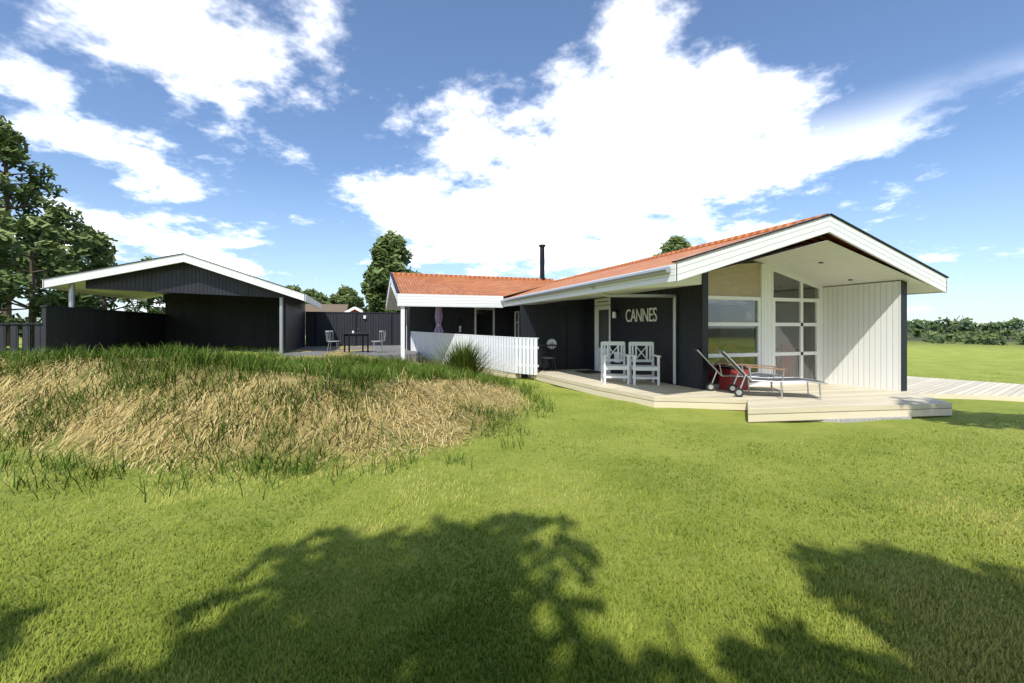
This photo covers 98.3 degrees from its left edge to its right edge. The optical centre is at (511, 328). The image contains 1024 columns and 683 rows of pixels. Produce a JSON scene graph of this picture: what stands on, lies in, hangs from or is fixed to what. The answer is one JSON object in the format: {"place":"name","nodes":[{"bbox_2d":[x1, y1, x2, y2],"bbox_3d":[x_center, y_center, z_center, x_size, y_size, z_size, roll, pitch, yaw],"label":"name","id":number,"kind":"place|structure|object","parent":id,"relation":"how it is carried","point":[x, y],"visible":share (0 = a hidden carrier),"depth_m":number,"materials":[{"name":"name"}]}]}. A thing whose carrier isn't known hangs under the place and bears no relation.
{"place":"outdoors","nodes":[
{"label":"outdoors","id":0,"kind":"place"},
{"bbox_2d":[282,345,421,361],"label":"patio paving","id":1,"kind":"structure","parent":0,"point":[394,350],"depth_m":16.68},
{"bbox_2d":[325,331,340,351],"bbox_3d":[-6.741,0.504,16.671,0.535,0.827,0.555,0,0,-8],"label":"patio chair","id":2,"kind":"object","parent":1,"relation":"on","point":[327,333],"visible":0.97,"depth_m":16.51,"materials":[{"name":"grey"}]},
{"bbox_2d":[343,328,369,352],"bbox_3d":[-5.875,0.450,16.697,0.800,0.930,0.800,0,0,-34],"label":"patio table","id":3,"kind":"object","parent":1,"relation":"on","point":[356,334],"visible":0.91,"depth_m":16.57,"materials":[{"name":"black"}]},
{"bbox_2d":[371,331,385,352],"bbox_3d":[-5.008,0.504,16.627,0.535,0.827,0.555,0,0,-25],"label":"patio chair","id":4,"kind":"object","parent":1,"relation":"on","point":[379,340],"visible":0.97,"depth_m":16.54,"materials":[{"name":"grey"}]},
{"bbox_2d":[0,328,1023,682],"bbox_3d":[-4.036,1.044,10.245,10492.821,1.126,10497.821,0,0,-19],"label":"lawn","id":5,"kind":"structure","parent":0,"point":[962,360],"depth_m":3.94,"materials":[{"name":"green plant"}]},
{"bbox_2d":[0,323,41,355],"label":"fence","id":6,"kind":"object","parent":5,"relation":"on","point":[26,335],"visible":0.6,"depth_m":12.42,"materials":[{"name":"grey wood"}]},
{"bbox_2d":[0,208,66,336],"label":"pine tree","id":7,"kind":"object","parent":5,"relation":"on","point":[10,283],"visible":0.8,"depth_m":15.39,"materials":[{"name":"green plant"}]},
{"bbox_2d":[0,115,67,345],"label":"pine tree","id":8,"kind":"object","parent":5,"relation":"on","point":[13,152],"visible":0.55,"depth_m":21.12,"materials":[{"name":"green plant"}]},
{"bbox_2d":[0,214,102,351],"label":"pine tree","id":9,"kind":"object","parent":5,"relation":"on","point":[39,234],"visible":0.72,"depth_m":16.93,"materials":[{"name":"green plant"}]},
{"bbox_2d":[1,200,106,299],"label":"pine tree","id":10,"kind":"object","parent":5,"relation":"on","point":[57,214],"visible":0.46,"depth_m":19.25,"materials":[{"name":"green plant"}]},
{"bbox_2d":[58,223,116,301],"bbox_3d":[-25.989,-2.575,26.922,3.666,7.653,3.708,0,0,-19],"label":"pine tree","id":11,"kind":"object","parent":5,"relation":"on","point":[100,234],"visible":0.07,"depth_m":26.94,"materials":[{"name":"green plant"}]},
{"bbox_2d":[50,234,158,309],"bbox_3d":[-19.261,-1.591,21.012,2.858,5.688,3.668,0,0,21],"label":"pine tree","id":12,"kind":"object","parent":5,"relation":"on","point":[107,254],"visible":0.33,"depth_m":20.78,"materials":[{"name":"green plant"}]},
{"bbox_2d":[117,256,164,313],"bbox_3d":[-27.039,-2.104,32.928,4.236,6.712,4.380,0,0,-19],"label":"pine tree","id":13,"kind":"object","parent":5,"relation":"on","point":[148,304],"visible":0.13,"depth_m":32.31,"materials":[{"name":"green plant"}]},
{"bbox_2d":[154,298,163,305],"bbox_3d":[-26.197,-1.549,36.036,4.167,5.600,3.500,0,0,14],"label":"pine tree","id":14,"kind":"object","parent":5,"relation":"on","point":[159,303],"depth_m":35.03,"materials":[{"name":"green plant"}]},
{"bbox_2d":[40,253,320,356],"bbox_3d":[-11.896,-0.687,17.474,7.410,3.675,8.430,0,0,-19],"label":"carport","id":15,"kind":"object","parent":5,"relation":"on","point":[211,304],"visible":0.74,"depth_m":16.17,"materials":[{"name":"painted wood"},{"name":"roofing felt"}]},
{"bbox_2d":[0,339,556,502],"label":"long bank grass","id":16,"kind":"structure","parent":5,"relation":"on","point":[342,368],"depth_m":6.15,"materials":[{"name":"beige plant"}]},
{"bbox_2d":[286,284,301,290],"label":"pine tree","id":17,"kind":"object","parent":5,"relation":"on","point":[294,287],"depth_m":49.83,"materials":[{"name":"green plant"}]},
{"bbox_2d":[300,288,331,303],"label":"pine tree","id":18,"kind":"object","parent":5,"relation":"on","point":[320,297],"visible":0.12,"depth_m":47.58,"materials":[{"name":"green plant"}]},
{"bbox_2d":[305,304,348,338],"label":"neighbouring house","id":19,"kind":"structure","parent":5,"relation":"on","point":[330,308],"depth_m":39.81,"materials":[{"name":"beige"}]},
{"bbox_2d":[328,284,364,308],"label":"pine tree","id":20,"kind":"object","parent":5,"relation":"on","point":[347,295],"visible":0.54,"depth_m":51.13,"materials":[{"name":"green plant"}]},
{"bbox_2d":[306,312,400,345],"bbox_3d":[-8.131,0.155,23.102,4.820,1.990,0.180,0,0,-19],"label":"fence","id":21,"kind":"object","parent":5,"relation":"on","point":[338,324],"visible":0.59,"depth_m":23.02,"materials":[{"name":"black paint"}]},
{"bbox_2d":[345,307,367,311],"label":"neighbouring house","id":22,"kind":"structure","parent":5,"relation":"on","point":[356,309],"depth_m":35.02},
{"bbox_2d":[360,230,419,312],"bbox_3d":[-9.758,-3.278,35.116,4.606,9.062,4.959,0,0,-42],"label":"pine tree","id":23,"kind":"object","parent":5,"relation":"on","point":[390,252],"visible":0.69,"depth_m":33.83,"materials":[{"name":"green plant"}]},
{"bbox_2d":[412,336,518,378],"bbox_3d":[-1.185,0.853,12.810,3.938,1.443,3.642,0,0,-19],"label":"ornamental grass tuft","id":24,"kind":"object","parent":5,"relation":"on","point":[465,357],"visible":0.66,"depth_m":12.41,"materials":[{"name":"green plant"}]},
{"bbox_2d":[420,354,520,378],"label":"terrace floor","id":25,"kind":"structure","parent":5,"relation":"on","point":[509,375],"depth_m":14.35,"materials":[{"name":"brown wood"}]},
{"bbox_2d":[434,307,443,332],"bbox_3d":[-2.910,0.005,17.607,0.440,2.250,0.440,0,0,-19],"label":"curtain","id":26,"kind":"object","parent":25,"relation":"on","point":[438,318],"visible":0.69,"depth_m":17.53,"materials":[{"name":"fabric"}]},
{"bbox_2d":[456,316,463,333],"bbox_3d":[-2.056,0.330,17.582,0.340,1.600,0.340,0,0,-19],"label":"lantern","id":27,"kind":"object","parent":25,"relation":"on","point":[460,327],"visible":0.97,"depth_m":17.57,"materials":[{"name":"black metal"}]},
{"bbox_2d":[410,331,538,374],"bbox_3d":[-1.702,0.758,15.544,0.208,1.263,6.946,0,0,-45],"label":"white picket fence","id":28,"kind":"object","parent":25,"relation":"on","point":[528,353],"visible":0.75,"depth_m":14.28,"materials":[{"name":"white wood"}]},
{"bbox_2d":[12,316,1023,333],"bbox_3d":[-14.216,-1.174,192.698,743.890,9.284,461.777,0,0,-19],"label":"treeline","id":29,"kind":"object","parent":5,"relation":"on","point":[966,324],"visible":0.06,"depth_m":115.14,"materials":[{"name":"green leaves"}]},
{"bbox_2d":[385,213,948,390],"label":"house","id":30,"kind":"structure","parent":5,"relation":"on","point":[822,297],"depth_m":10.52,"materials":[{"name":"painted wood"},{"name":"clay tile"},{"name":"glass"}]},
{"bbox_2d":[547,339,556,348],"bbox_3d":[1.264,0.500,14.060,0.316,0.316,0.075,0,0,-19],"label":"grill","id":31,"kind":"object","parent":30,"relation":"attached to","point":[551,341],"depth_m":14.03,"materials":[{"name":"grey metal"}]},
{"bbox_2d":[626,307,656,321],"bbox_3d":[3.388,-0.345,11.677,0.012,0.350,1.360,0,0,-19],"label":"sign lettering","id":32,"kind":"object","parent":30,"relation":"attached to","point":[643,313],"visible":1,"depth_m":11.58,"materials":[{"name":"white paint"}]},
{"bbox_2d":[653,234,691,255],"bbox_3d":[14.718,-3.263,40.215,5.425,10.232,5.690,0,0,31],"label":"pine tree","id":33,"kind":"object","parent":5,"relation":"on","point":[675,243],"visible":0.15,"depth_m":38.97,"materials":[{"name":"green plant"}]},
{"bbox_2d":[528,369,1023,422],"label":"deck timber","id":34,"kind":"object","parent":5,"relation":"on","point":[919,396],"visible":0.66,"depth_m":8.88,"materials":[{"name":"brown wood"}]},
{"bbox_2d":[539,344,556,371],"bbox_3d":[1.120,0.918,13.572,0.555,0.827,0.535,0,0,-8],"label":"chair","id":35,"kind":"object","parent":34,"relation":"on","point":[549,357],"visible":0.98,"depth_m":13.68,"materials":[{"name":"black wood"}]},
{"bbox_2d":[600,341,630,383],"bbox_3d":[2.513,0.833,10.829,0.640,0.997,0.675,0,0,5],"label":"white armchair","id":36,"kind":"object","parent":34,"relation":"on","point":[624,367],"visible":1,"depth_m":11.04,"materials":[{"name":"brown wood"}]},
{"bbox_2d":[628,342,660,384],"bbox_3d":[3.160,0.833,10.607,0.640,0.997,0.675,0,0,5],"label":"white armchair","id":37,"kind":"object","parent":34,"relation":"on","point":[634,367],"visible":0.99,"depth_m":10.82,"materials":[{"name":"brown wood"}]},
{"bbox_2d":[718,365,748,389],"bbox_3d":[4.836,1.080,9.647,0.540,0.500,0.360,0,0,-19],"label":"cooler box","id":38,"kind":"object","parent":34,"relation":"on","point":[724,382],"visible":0.52,"depth_m":9.52,"materials":[{"name":"paint"}]},
{"bbox_2d":[693,349,782,391],"bbox_3d":[4.855,0.891,9.532,1.760,0.880,0.670,0,0,12],"label":"sun lounger","id":39,"kind":"object","parent":34,"relation":"on","point":[710,386],"visible":0.57,"depth_m":9.34,"materials":[{"name":"silver metal"}]},
{"bbox_2d":[718,350,827,399],"bbox_3d":[5.045,0.891,8.677,1.760,0.880,0.670,0,0,16],"label":"sun lounger","id":40,"kind":"object","parent":34,"relation":"on","point":[735,390],"visible":1,"depth_m":8.57,"materials":[{"name":"silver metal"}]},
{"bbox_2d":[808,416,912,422],"bbox_3d":[6.502,1.567,8.143,3.485,0.065,1.394,0,0,-1],"label":"gravel patch","id":41,"kind":"object","parent":5,"relation":"on","point":[846,420],"visible":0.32,"depth_m":7.51,"materials":[{"name":"grey gravel"}]},
{"bbox_2d":[907,328,1023,344],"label":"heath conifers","id":42,"kind":"object","parent":5,"relation":"on","point":[991,337],"visible":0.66,"depth_m":50.00,"materials":[{"name":"green plant"}]},
{"bbox_2d":[0,0,1023,327],"label":"sky","id":43,"kind":"structure","parent":0,"point":[275,141],"materials":[{"name":"blue"}]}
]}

